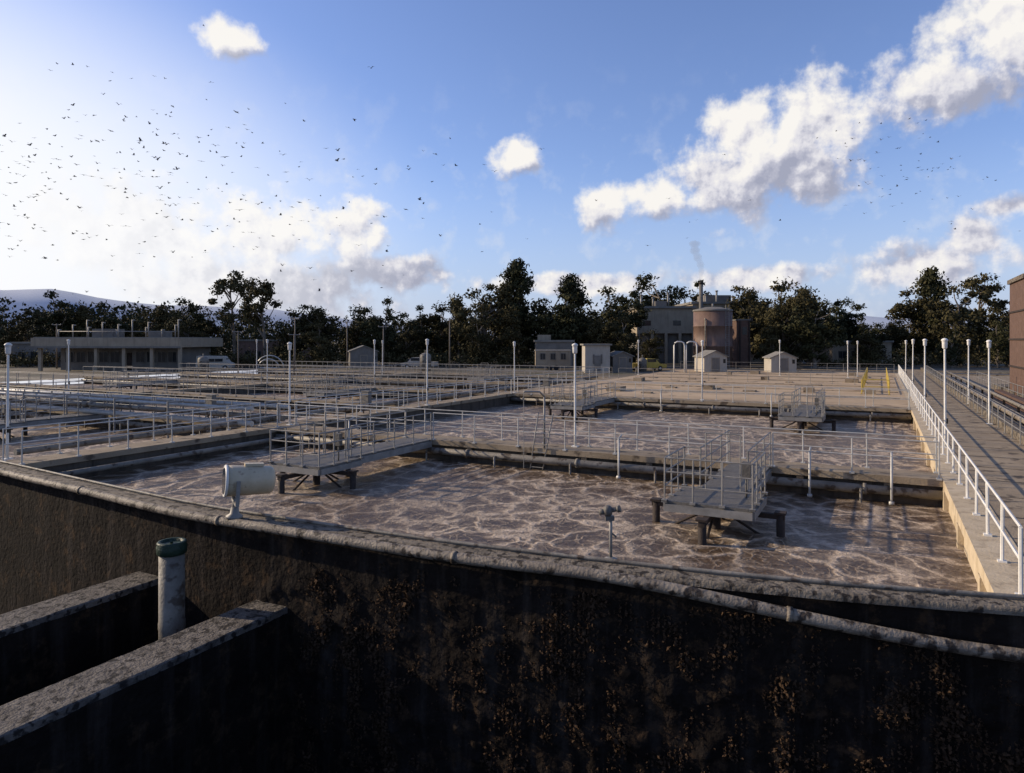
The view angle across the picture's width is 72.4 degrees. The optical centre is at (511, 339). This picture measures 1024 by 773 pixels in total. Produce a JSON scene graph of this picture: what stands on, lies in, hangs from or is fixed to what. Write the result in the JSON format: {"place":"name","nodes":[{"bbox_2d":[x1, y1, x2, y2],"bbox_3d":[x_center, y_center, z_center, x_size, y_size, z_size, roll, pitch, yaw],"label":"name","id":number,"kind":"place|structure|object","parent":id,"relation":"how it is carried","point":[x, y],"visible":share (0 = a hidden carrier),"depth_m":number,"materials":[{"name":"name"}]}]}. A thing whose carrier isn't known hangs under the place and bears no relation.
{"place":"outdoors","nodes":[
{"label":"outdoors","id":0,"kind":"place"},
{"bbox_2d":[0,571,157,705],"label":"channel divider wall","id":1,"kind":"structure","parent":0,"point":[46,643],"depth_m":15.05,"materials":[{"name":"concrete"}]},
{"bbox_2d":[7,377,621,477],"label":"basin walkway","id":2,"kind":"structure","parent":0,"point":[67,461],"depth_m":29.25,"materials":[{"name":"concrete"}]},
{"bbox_2d":[18,379,511,464],"bbox_3d":[-7.915,3.470,37.489,0.140,1.119,33.940,0,0,28],"label":"handrail","id":3,"kind":"object","parent":2,"relation":"on","point":[172,428],"visible":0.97,"depth_m":28.90,"materials":[{"name":"metal"}]},
{"bbox_2d":[13,376,597,475],"bbox_3d":[-3.024,4.165,48.587,2.867,0.767,56.800,0,0,28],"label":"air header pipe","id":4,"kind":"object","parent":2,"relation":"on","point":[45,448],"visible":0.41,"depth_m":28.48,"materials":[{"name":"metal"}]},
{"bbox_2d":[2,367,609,460],"bbox_3d":[-3.166,3.470,48.888,0.140,1.118,58.540,0,0,28],"label":"handrail","id":5,"kind":"object","parent":2,"relation":"on","point":[193,421],"visible":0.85,"depth_m":30.99,"materials":[{"name":"metal"}]},
{"bbox_2d":[0,378,977,590],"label":"aeration basin water","id":6,"kind":"structure","parent":0,"point":[832,538],"depth_m":21.07,"materials":[{"name":"liquid"}]},
{"bbox_2d":[0,406,275,434],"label":"basin walkway","id":7,"kind":"structure","parent":6,"relation":"in","point":[139,423],"depth_m":37.06,"materials":[{"name":"concrete"}]},
{"bbox_2d":[0,390,104,441],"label":"aerator platform","id":8,"kind":"structure","parent":7,"relation":"on","point":[36,420],"depth_m":35.62,"materials":[{"name":"metal"}]},
{"bbox_2d":[0,385,279,425],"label":"handrail","id":9,"kind":"object","parent":7,"relation":"on","point":[130,395],"visible":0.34,"depth_m":37.01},
{"bbox_2d":[0,386,288,437],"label":"pipe rack","id":10,"kind":"object","parent":7,"relation":"on","point":[115,407],"visible":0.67,"depth_m":36.52,"materials":[{"name":"metal"}]},
{"bbox_2d":[0,382,412,413],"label":"basin walkway","id":11,"kind":"structure","parent":6,"relation":"in","point":[188,394],"depth_m":49.70,"materials":[{"name":"concrete"}]},
{"bbox_2d":[0,371,419,404],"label":"handrail","id":12,"kind":"object","parent":11,"relation":"on","point":[179,384],"visible":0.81,"depth_m":51.63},
{"bbox_2d":[9,372,420,407],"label":"basin walkway","id":13,"kind":"structure","parent":6,"relation":"in","point":[224,390],"depth_m":61.33,"materials":[{"name":"concrete"}]},
{"bbox_2d":[0,364,421,400],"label":"handrail","id":14,"kind":"object","parent":13,"relation":"on","point":[178,376],"visible":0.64,"depth_m":58.71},
{"bbox_2d":[81,376,499,399],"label":"basin walkway","id":15,"kind":"structure","parent":6,"relation":"in","point":[280,386],"depth_m":62.74,"materials":[{"name":"concrete"}]},
{"bbox_2d":[103,366,176,388],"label":"aerator platform","id":16,"kind":"structure","parent":15,"relation":"on","point":[124,386],"depth_m":66.60,"materials":[{"name":"metal"}]},
{"bbox_2d":[83,366,505,392],"bbox_3d":[-23.981,3.470,65.705,52.540,1.119,1.240,0,0,28],"label":"handrail","id":17,"kind":"object","parent":15,"relation":"on","point":[296,377],"visible":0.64,"depth_m":62.77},
{"bbox_2d":[302,372,375,399],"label":"aerator platform","id":18,"kind":"structure","parent":15,"relation":"attached to","point":[318,394],"depth_m":54.34,"materials":[{"name":"metal"}]},
{"bbox_2d":[179,371,564,390],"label":"basin walkway","id":19,"kind":"structure","parent":6,"relation":"in","point":[402,382],"depth_m":72.60,"materials":[{"name":"concrete"}]},
{"bbox_2d":[179,363,566,382],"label":"handrail","id":20,"kind":"object","parent":19,"relation":"on","point":[353,371],"visible":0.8,"depth_m":74.16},
{"bbox_2d":[257,368,607,382],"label":"basin walkway","id":21,"kind":"structure","parent":6,"relation":"in","point":[303,371],"depth_m":84.72,"materials":[{"name":"concrete"}]},
{"bbox_2d":[258,360,608,377],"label":"handrail","id":22,"kind":"object","parent":21,"relation":"on","point":[327,365],"visible":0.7,"depth_m":85.92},
{"bbox_2d":[0,289,990,340],"bbox_3d":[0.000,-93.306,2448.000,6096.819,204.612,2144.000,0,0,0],"label":"distant hills","id":23,"kind":"structure","parent":0,"point":[30,297],"depth_m":2663.39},
{"bbox_2d":[0,25,995,297],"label":"gull flock","id":24,"kind":"object","parent":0,"point":[268,175],"visible":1,"depth_m":135.51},
{"bbox_2d":[0,341,1009,381],"bbox_3d":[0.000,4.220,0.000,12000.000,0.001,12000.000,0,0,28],"label":"ground","id":25,"kind":"structure","parent":0,"point":[24,371],"depth_m":100.14,"materials":[{"name":"soil"}]},
{"bbox_2d":[0,310,51,344],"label":"oak tree","id":26,"kind":"object","parent":25,"relation":"on","point":[24,327],"visible":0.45,"depth_m":119.73,"materials":[{"name":"green plant"}]},
{"bbox_2d":[9,342,60,365],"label":"blower building","id":27,"kind":"structure","parent":25,"relation":"on","point":[22,346],"depth_m":112.00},
{"bbox_2d":[26,289,91,336],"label":"oak tree","id":28,"kind":"object","parent":25,"relation":"on","point":[56,316],"visible":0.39,"depth_m":114.40,"materials":[{"name":"green plant"}]},
{"bbox_2d":[90,300,131,336],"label":"oak tree","id":29,"kind":"object","parent":25,"relation":"on","point":[110,323],"visible":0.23,"depth_m":120.83,"materials":[{"name":"green plant"}]},
{"bbox_2d":[29,319,222,370],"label":"control building","id":30,"kind":"structure","parent":25,"relation":"on","point":[162,349],"depth_m":98.43,"materials":[{"name":"concrete"}]},
{"bbox_2d":[118,305,175,336],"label":"oak tree","id":31,"kind":"object","parent":25,"relation":"on","point":[161,316],"visible":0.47,"depth_m":124.42,"materials":[{"name":"green plant"}]},
{"bbox_2d":[159,315,211,336],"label":"oak tree","id":32,"kind":"object","parent":25,"relation":"on","point":[182,331],"visible":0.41,"depth_m":111.21,"materials":[{"name":"green plant"}]},
{"bbox_2d":[168,296,211,336],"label":"oak tree","id":33,"kind":"object","parent":25,"relation":"on","point":[192,308],"visible":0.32,"depth_m":117.78,"materials":[{"name":"green plant"}]},
{"bbox_2d":[206,270,251,359],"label":"eucalyptus tree","id":34,"kind":"object","parent":25,"relation":"on","point":[231,284],"visible":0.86,"depth_m":117.01,"materials":[{"name":"green plant"}]},
{"bbox_2d":[239,277,282,365],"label":"eucalyptus tree","id":35,"kind":"object","parent":25,"relation":"on","point":[265,289],"visible":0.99,"depth_m":112.72,"materials":[{"name":"green plant"}]},
{"bbox_2d":[239,339,310,364],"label":"brown annex","id":36,"kind":"object","parent":25,"relation":"on","point":[248,343],"visible":0.27,"depth_m":118.00,"materials":[{"name":"metal"}]},
{"bbox_2d":[268,307,320,364],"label":"oak tree","id":37,"kind":"object","parent":25,"relation":"on","point":[283,337],"visible":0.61,"depth_m":112.18,"materials":[{"name":"green plant"}]},
{"bbox_2d":[298,321,336,364],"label":"oak tree","id":38,"kind":"object","parent":25,"relation":"on","point":[322,343],"visible":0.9,"depth_m":109.06,"materials":[{"name":"green plant"}]},
{"bbox_2d":[290,304,348,365],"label":"oak tree","id":39,"kind":"object","parent":25,"relation":"on","point":[318,314],"visible":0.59,"depth_m":113.50,"materials":[{"name":"green plant"}]},
{"bbox_2d":[335,304,370,359],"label":"oak tree","id":40,"kind":"object","parent":25,"relation":"on","point":[354,332],"visible":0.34,"depth_m":118.99,"materials":[{"name":"green plant"}]},
{"bbox_2d":[348,345,378,368],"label":"storage shed","id":41,"kind":"structure","parent":25,"relation":"on","point":[361,353],"depth_m":103.98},
{"bbox_2d":[350,296,396,363],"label":"oak tree","id":42,"kind":"object","parent":25,"relation":"on","point":[373,323],"visible":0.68,"depth_m":113.69,"materials":[{"name":"green plant"}]},
{"bbox_2d":[390,319,424,362],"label":"oak tree","id":43,"kind":"object","parent":25,"relation":"on","point":[407,337],"visible":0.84,"depth_m":111.09,"materials":[{"name":"green plant"}]},
{"bbox_2d":[393,304,432,356],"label":"oak tree","id":44,"kind":"object","parent":25,"relation":"on","point":[415,326],"visible":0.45,"depth_m":123.30,"materials":[{"name":"green plant"}]},
{"bbox_2d":[414,300,464,362],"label":"oak tree","id":45,"kind":"object","parent":25,"relation":"on","point":[439,341],"visible":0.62,"depth_m":124.89,"materials":[{"name":"green plant"}]},
{"bbox_2d":[441,292,473,363],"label":"cypress tree","id":46,"kind":"object","parent":25,"relation":"on","point":[453,346],"visible":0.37,"depth_m":119.30,"materials":[{"name":"green plant"}]},
{"bbox_2d":[461,317,492,366],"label":"oak tree","id":47,"kind":"object","parent":25,"relation":"on","point":[477,338],"visible":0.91,"depth_m":107.34,"materials":[{"name":"green plant"}]},
{"bbox_2d":[447,283,524,365],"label":"oak tree","id":48,"kind":"object","parent":25,"relation":"on","point":[489,311],"visible":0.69,"depth_m":113.33,"materials":[{"name":"green plant"}]},
{"bbox_2d":[0,295,1003,361],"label":"distant trees","id":49,"kind":"object","parent":25,"relation":"on","point":[253,333],"visible":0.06,"depth_m":152.04,"materials":[{"name":"green plant"}]},
{"bbox_2d":[0,344,1009,367],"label":"shrub hedge","id":50,"kind":"object","parent":25,"relation":"on","point":[388,358],"visible":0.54,"depth_m":108.45,"materials":[{"name":"green plant"}]},
{"bbox_2d":[496,305,533,366],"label":"cypress tree","id":51,"kind":"object","parent":25,"relation":"on","point":[510,316],"visible":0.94,"depth_m":109.37,"materials":[{"name":"green plant"}]},
{"bbox_2d":[494,257,544,364],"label":"cypress tree","id":52,"kind":"object","parent":25,"relation":"on","point":[516,274],"visible":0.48,"depth_m":114.89,"materials":[{"name":"green plant"}]},
{"bbox_2d":[507,287,586,346],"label":"oak tree","id":53,"kind":"object","parent":25,"relation":"on","point":[549,320],"visible":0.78,"depth_m":110.55,"materials":[{"name":"green plant"}]},
{"bbox_2d":[534,350,570,369],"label":"office trailer","id":54,"kind":"object","parent":25,"relation":"on","point":[548,358],"visible":0.91,"depth_m":98.00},
{"bbox_2d":[533,335,574,367],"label":"site office","id":55,"kind":"structure","parent":25,"relation":"on","point":[544,342],"depth_m":106.00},
{"bbox_2d":[553,273,595,365],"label":"cypress tree","id":56,"kind":"object","parent":25,"relation":"on","point":[570,280],"visible":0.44,"depth_m":113.09,"materials":[{"name":"green plant"}]},
{"bbox_2d":[580,344,611,372],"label":"pump house","id":57,"kind":"structure","parent":25,"relation":"on","point":[595,357],"depth_m":90.00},
{"bbox_2d":[583,318,627,351],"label":"oak tree","id":58,"kind":"object","parent":25,"relation":"on","point":[601,337],"visible":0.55,"depth_m":109.10,"materials":[{"name":"green plant"}]},
{"bbox_2d":[587,285,651,351],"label":"oak tree","id":59,"kind":"object","parent":25,"relation":"on","point":[635,317],"visible":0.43,"depth_m":116.43,"materials":[{"name":"green plant"}]},
{"bbox_2d":[601,315,640,362],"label":"oak tree","id":60,"kind":"object","parent":25,"relation":"on","point":[616,332],"visible":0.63,"depth_m":107.30,"materials":[{"name":"green plant"}]},
{"bbox_2d":[610,351,634,372],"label":"garden shed","id":61,"kind":"structure","parent":25,"relation":"on","point":[622,361],"depth_m":90.97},
{"bbox_2d":[626,273,710,306],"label":"oak tree","id":62,"kind":"object","parent":25,"relation":"on","point":[672,302],"visible":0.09,"depth_m":147.72,"materials":[{"name":"green plant"}]},
{"bbox_2d":[623,290,771,362],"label":"plant building","id":63,"kind":"structure","parent":25,"relation":"on","point":[671,324],"depth_m":126.00,"materials":[{"name":"concrete"}]},
{"bbox_2d":[692,350,728,371],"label":"garden shed","id":64,"kind":"structure","parent":25,"relation":"on","point":[714,360],"depth_m":88.01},
{"bbox_2d":[693,304,732,367],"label":"digester tank","id":65,"kind":"object","parent":25,"relation":"on","point":[712,327],"visible":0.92,"depth_m":103.57,"materials":[{"name":"brown metal"}]},
{"bbox_2d":[732,319,750,367],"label":"brick tower","id":66,"kind":"structure","parent":25,"relation":"on","point":[741,343],"depth_m":107.00,"materials":[{"name":"brick"}]},
{"bbox_2d":[723,285,771,363],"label":"oak tree","id":67,"kind":"object","parent":25,"relation":"on","point":[746,310],"visible":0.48,"depth_m":122.36,"materials":[{"name":"green plant"}]},
{"bbox_2d":[756,304,787,360],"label":"cypress tree","id":68,"kind":"object","parent":25,"relation":"on","point":[772,339],"visible":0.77,"depth_m":105.68,"materials":[{"name":"green plant"}]},
{"bbox_2d":[762,351,798,372],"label":"garden shed","id":69,"kind":"structure","parent":25,"relation":"on","point":[788,362],"depth_m":86.00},
{"bbox_2d":[750,276,821,359],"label":"oak tree","id":70,"kind":"object","parent":25,"relation":"on","point":[781,288],"visible":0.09,"depth_m":112.09,"materials":[{"name":"green plant"}]},
{"bbox_2d":[750,296,823,363],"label":"oak tree","id":71,"kind":"object","parent":25,"relation":"on","point":[789,310],"visible":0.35,"depth_m":106.62,"materials":[{"name":"green plant"}]},
{"bbox_2d":[753,287,829,364],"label":"oak tree","id":72,"kind":"object","parent":25,"relation":"on","point":[802,292],"visible":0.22,"depth_m":108.25,"materials":[{"name":"green plant"}]},
{"bbox_2d":[779,298,847,367],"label":"oak tree","id":73,"kind":"object","parent":25,"relation":"on","point":[831,336],"visible":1,"depth_m":102.73,"materials":[{"name":"green plant"}]},
{"bbox_2d":[811,296,868,340],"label":"oak tree","id":74,"kind":"object","parent":25,"relation":"on","point":[850,326],"visible":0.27,"depth_m":121.63,"materials":[{"name":"green plant"}]},
{"bbox_2d":[807,341,893,364],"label":"warehouse","id":75,"kind":"structure","parent":25,"relation":"on","point":[837,353],"depth_m":118.00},
{"bbox_2d":[851,323,882,366],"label":"oak tree","id":76,"kind":"object","parent":25,"relation":"on","point":[866,341],"visible":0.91,"depth_m":107.22,"materials":[{"name":"green plant"}]},
{"bbox_2d":[877,321,910,358],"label":"oak tree","id":77,"kind":"object","parent":25,"relation":"on","point":[898,334],"visible":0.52,"depth_m":121.28,"materials":[{"name":"green plant"}]},
{"bbox_2d":[884,280,955,363],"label":"oak tree","id":78,"kind":"object","parent":25,"relation":"on","point":[905,311],"visible":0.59,"depth_m":123.87,"materials":[{"name":"green plant"}]},
{"bbox_2d":[908,265,949,363],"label":"cypress tree","id":79,"kind":"object","parent":25,"relation":"on","point":[930,276],"visible":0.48,"depth_m":123.19,"materials":[{"name":"green plant"}]},
{"bbox_2d":[936,329,966,367],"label":"oak tree","id":80,"kind":"object","parent":25,"relation":"on","point":[952,359],"visible":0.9,"depth_m":104.87,"materials":[{"name":"green plant"}]},
{"bbox_2d":[919,281,989,365],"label":"oak tree","id":81,"kind":"object","parent":25,"relation":"on","point":[951,314],"visible":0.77,"depth_m":114.70,"materials":[{"name":"green plant"}]},
{"bbox_2d":[959,272,1005,364],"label":"eucalyptus tree","id":82,"kind":"object","parent":25,"relation":"on","point":[986,294],"visible":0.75,"depth_m":116.63,"materials":[{"name":"green plant"}]},
{"bbox_2d":[976,299,1009,365],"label":"oak tree","id":83,"kind":"object","parent":25,"relation":"on","point":[1004,316],"visible":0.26,"depth_m":112.94,"materials":[{"name":"green plant"}]},
{"bbox_2d":[982,319,1009,366],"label":"oak tree","id":84,"kind":"object","parent":25,"relation":"on","point":[1001,341],"visible":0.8,"depth_m":107.43,"materials":[{"name":"green plant"}]},
{"bbox_2d":[0,0,1023,384],"label":"sky","id":85,"kind":"structure","parent":0,"point":[632,106],"materials":[{"name":"blue"}]},
{"bbox_2d":[275,425,942,506],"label":"basin walkway","id":86,"kind":"structure","parent":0,"point":[909,487],"depth_m":24.13,"materials":[{"name":"concrete"}]},
{"bbox_2d":[267,411,432,493],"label":"aerator platform","id":87,"kind":"structure","parent":86,"relation":"on","point":[316,465],"depth_m":23.62,"materials":[{"name":"metal"}]},
{"bbox_2d":[275,403,941,480],"bbox_3d":[0.732,3.470,26.108,26.140,1.118,0.140,0,0,28],"label":"handrail","id":88,"kind":"object","parent":86,"relation":"on","point":[772,465],"visible":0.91,"depth_m":24.12,"materials":[{"name":"metal"}]},
{"bbox_2d":[293,402,937,473],"bbox_3d":[1.244,3.469,27.081,26.140,1.117,0.140,0,0,28],"label":"handrail","id":89,"kind":"object","parent":86,"relation":"on","point":[743,442],"visible":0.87,"depth_m":24.94,"materials":[{"name":"metal"}]},
{"bbox_2d":[650,430,786,544],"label":"aerator platform","id":90,"kind":"structure","parent":86,"relation":"on","point":[730,490],"depth_m":17.63,"materials":[{"name":"metal"}]},
{"bbox_2d":[338,361,1009,375],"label":"service road","id":91,"kind":"structure","parent":0,"point":[891,371],"depth_m":93.70,"materials":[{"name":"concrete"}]},
{"bbox_2d":[511,392,910,422],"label":"basin walkway","id":92,"kind":"structure","parent":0,"point":[871,413],"depth_m":45.32,"materials":[{"name":"concrete"}]},
{"bbox_2d":[547,379,614,418],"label":"aerator platform","id":93,"kind":"structure","parent":92,"relation":"on","point":[584,404],"depth_m":43.64,"materials":[{"name":"metal"}]},
{"bbox_2d":[517,378,908,407],"bbox_3d":[11.946,3.470,47.440,26.140,1.119,0.140,0,0,28],"label":"handrail","id":94,"kind":"object","parent":92,"relation":"on","point":[745,392],"visible":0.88,"depth_m":46.07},
{"bbox_2d":[517,379,910,409],"bbox_3d":[11.434,3.470,46.466,26.140,1.118,0.140,0,0,28],"label":"handrail","id":95,"kind":"object","parent":92,"relation":"on","point":[671,391],"visible":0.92,"depth_m":45.24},
{"bbox_2d":[769,385,836,432],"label":"aerator platform","id":96,"kind":"structure","parent":92,"relation":"on","point":[801,415],"depth_m":37.38,"materials":[{"name":"metal"}]},
{"bbox_2d":[532,369,907,406],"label":"concrete plaza","id":97,"kind":"structure","parent":0,"point":[755,378],"depth_m":58.95,"materials":[{"name":"concrete"}]},
{"bbox_2d":[895,367,1023,593],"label":"walkway","id":98,"kind":"structure","parent":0,"point":[995,455],"depth_m":21.40,"materials":[{"name":"beige concrete"}]},
{"bbox_2d":[898,364,1023,594],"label":"handrail","id":99,"kind":"object","parent":98,"relation":"on","point":[907,381],"visible":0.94,"depth_m":15.98,"materials":[{"name":"metal"}]},
{"bbox_2d":[926,365,1023,445],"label":"handrail","id":100,"kind":"object","parent":98,"relation":"on","point":[979,404],"visible":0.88,"depth_m":36.81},
{"bbox_2d":[939,375,1023,424],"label":"apron","id":101,"kind":"object","parent":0,"point":[1009,395],"visible":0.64,"depth_m":56.10,"materials":[{"name":"concrete"}]},
{"bbox_2d":[936,370,1023,425],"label":"process pipes","id":102,"kind":"object","parent":101,"relation":"on","point":[1018,405],"visible":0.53,"depth_m":43.13,"materials":[{"name":"metal"}]},
{"bbox_2d":[1007,273,1023,395],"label":"brick building","id":103,"kind":"structure","parent":0,"point":[1016,313],"depth_m":50.03,"materials":[{"name":"brick"}]},
{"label":"channel floor","id":104,"kind":"structure","parent":0,"visible":0},
{"bbox_2d":[0,600,287,772],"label":"channel divider wall","id":105,"kind":"structure","parent":104,"relation":"on","point":[208,696],"depth_m":12.64,"materials":[{"name":"concrete"}]},
{"bbox_2d":[156,537,187,639],"bbox_3d":[-7.299,7.112,15.021,0.620,5.777,0.620,0,0,28],"label":"standpipe","id":106,"kind":"object","parent":104,"relation":"on","point":[171,552],"visible":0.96,"depth_m":14.80,"materials":[{"name":"metal"}]},
{"bbox_2d":[0,462,1023,772],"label":"channel wall","id":107,"kind":"structure","parent":104,"relation":"on","point":[54,542],"depth_m":12.58,"materials":[{"name":"concrete"}]},
{"bbox_2d":[222,462,275,519],"bbox_3d":[-5.893,3.357,15.657,1.070,1.200,0.800,4,-2,-28],"label":"floodlight","id":108,"kind":"object","parent":107,"relation":"on","point":[253,478],"visible":1,"depth_m":15.43,"materials":[{"name":"white metal"}]},
{"bbox_2d":[0,468,1023,662],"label":"air pipe","id":109,"kind":"object","parent":107,"relation":"on","point":[790,614],"visible":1,"depth_m":11.96,"materials":[{"name":"metal"}]},
{"bbox_2d":[0,460,1023,598],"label":"conduit pipe","id":110,"kind":"object","parent":107,"relation":"on","point":[893,587],"visible":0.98,"depth_m":12.54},
{"bbox_2d":[294,550,1023,772],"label":"dried algae growth","id":111,"kind":"object","parent":107,"relation":"attached to","point":[903,707],"visible":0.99,"depth_m":12.16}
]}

